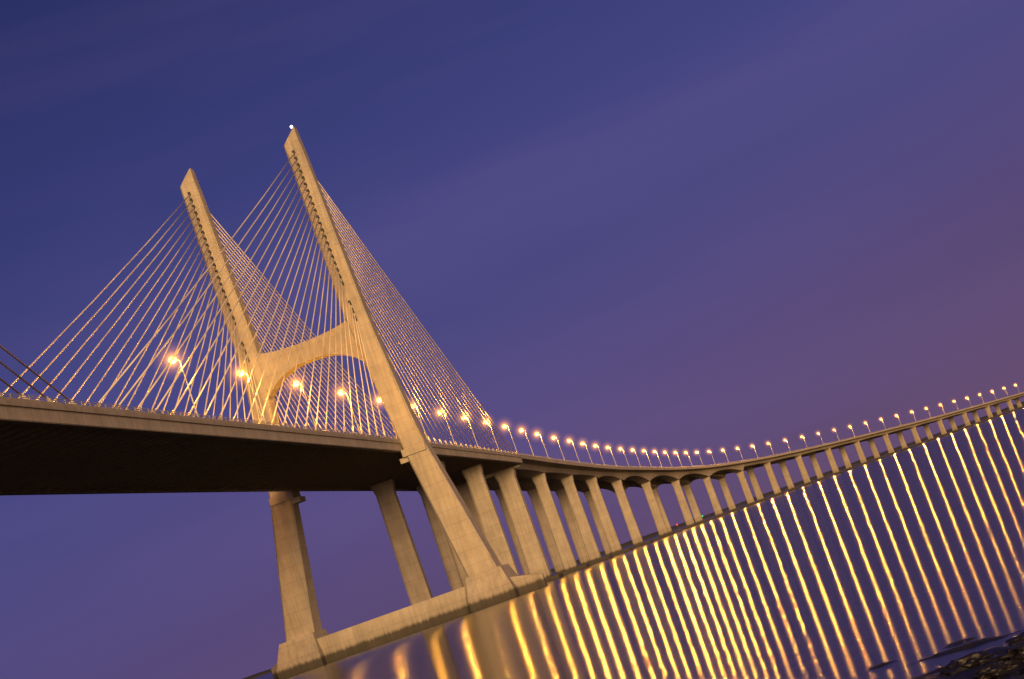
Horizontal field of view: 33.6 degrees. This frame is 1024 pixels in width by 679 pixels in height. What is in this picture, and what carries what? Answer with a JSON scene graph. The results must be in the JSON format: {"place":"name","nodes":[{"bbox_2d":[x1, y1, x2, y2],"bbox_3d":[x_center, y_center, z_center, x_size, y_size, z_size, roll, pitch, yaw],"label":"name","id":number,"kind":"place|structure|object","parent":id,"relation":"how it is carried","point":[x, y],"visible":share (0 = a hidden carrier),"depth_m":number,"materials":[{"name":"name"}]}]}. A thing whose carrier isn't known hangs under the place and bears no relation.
{"place":"outdoors","nodes":[
{"label":"outdoors","id":0,"kind":"place"},
{"bbox_2d":[0,0,1023,678],"label":"sky","id":1,"kind":"structure","parent":0,"point":[679,226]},
{"bbox_2d":[243,402,1023,678],"bbox_3d":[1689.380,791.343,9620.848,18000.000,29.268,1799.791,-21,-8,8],"label":"shore hills","id":2,"kind":"structure","parent":0,"point":[623,545],"depth_m":8869.22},
{"bbox_2d":[254,406,1023,678],"bbox_3d":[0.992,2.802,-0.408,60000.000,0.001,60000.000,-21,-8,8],"label":"river water","id":3,"kind":"structure","parent":0,"point":[915,554],"depth_m":66.45,"materials":[{"name":"purple liquid"}]},
{"bbox_2d":[0,125,1023,678],"bbox_3d":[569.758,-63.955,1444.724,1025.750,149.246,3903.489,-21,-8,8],"label":"cable stayed bridge","id":4,"kind":"structure","parent":3,"relation":"in","point":[48,445],"depth_m":465.42,"materials":[{"name":"concrete"}]},
{"bbox_2d":[168,355,197,416],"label":"street lamp","id":5,"kind":"object","parent":4,"relation":"on","point":[175,359],"visible":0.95,"depth_m":315.72,"materials":[{"name":"orange"}]},
{"bbox_2d":[237,369,263,423],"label":"street lamp","id":6,"kind":"object","parent":4,"relation":"on","point":[242,372],"visible":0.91,"depth_m":353.49,"materials":[{"name":"orange"}]},
{"bbox_2d":[293,380,317,429],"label":"street lamp","id":7,"kind":"object","parent":4,"relation":"on","point":[296,383],"visible":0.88,"depth_m":391.27,"materials":[{"name":"orange"}]},
{"bbox_2d":[338,389,360,434],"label":"street lamp","id":8,"kind":"object","parent":4,"relation":"on","point":[340,392],"visible":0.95,"depth_m":429.07,"materials":[{"name":"orange"}]},
{"bbox_2d":[377,397,397,438],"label":"street lamp","id":9,"kind":"object","parent":4,"relation":"on","point":[379,399],"visible":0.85,"depth_m":466.93,"materials":[{"name":"orange"}]},
{"bbox_2d":[410,404,427,439],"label":"street lamp","id":10,"kind":"object","parent":4,"relation":"on","point":[420,420],"visible":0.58,"depth_m":504.46,"materials":[{"name":"orange"}]},
{"bbox_2d":[437,410,455,445],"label":"street lamp","id":11,"kind":"object","parent":4,"relation":"on","point":[438,412],"visible":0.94,"depth_m":542.34,"materials":[{"name":"orange"}]},
{"bbox_2d":[462,415,478,448],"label":"street lamp","id":12,"kind":"object","parent":4,"relation":"on","point":[471,428],"visible":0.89,"depth_m":580.01,"materials":[{"name":"orange"}]},
{"bbox_2d":[484,420,499,451],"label":"street lamp","id":13,"kind":"object","parent":4,"relation":"on","point":[485,422],"visible":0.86,"depth_m":617.67,"materials":[{"name":"orange"}]},
{"bbox_2d":[502,424,517,452],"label":"street lamp","id":14,"kind":"object","parent":4,"relation":"on","point":[504,425],"visible":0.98,"depth_m":655.69,"materials":[{"name":"orange"}]},
{"bbox_2d":[868,625,1023,678],"bbox_3d":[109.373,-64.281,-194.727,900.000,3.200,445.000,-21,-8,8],"label":"mud shore","id":15,"kind":"structure","parent":0,"point":[970,673],"depth_m":23.12,"materials":[{"name":"black soil"}]},
{"bbox_2d":[939,650,997,674],"bbox_3d":[6.064,4.300,22.425,0.941,0.314,0.598,-20,-8,3],"label":"rock","id":16,"kind":"object","parent":15,"relation":"on","point":[966,662],"visible":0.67,"depth_m":22.29,"materials":[{"name":"brown stone"}]},
{"bbox_2d":[973,659,1018,678],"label":"rock","id":17,"kind":"object","parent":15,"relation":"on","point":[986,671],"visible":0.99,"depth_m":20.91,"materials":[{"name":"brown stone"}]},
{"bbox_2d":[989,640,1023,662],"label":"rock","id":18,"kind":"object","parent":15,"relation":"on","point":[1016,652],"visible":0.78,"depth_m":21.12,"materials":[{"name":"brown stone"}]},
{"bbox_2d":[1005,632,1023,645],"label":"rock","id":19,"kind":"object","parent":15,"relation":"on","point":[1019,638],"visible":0.7,"depth_m":23.11,"materials":[{"name":"brown stone"}]}
]}

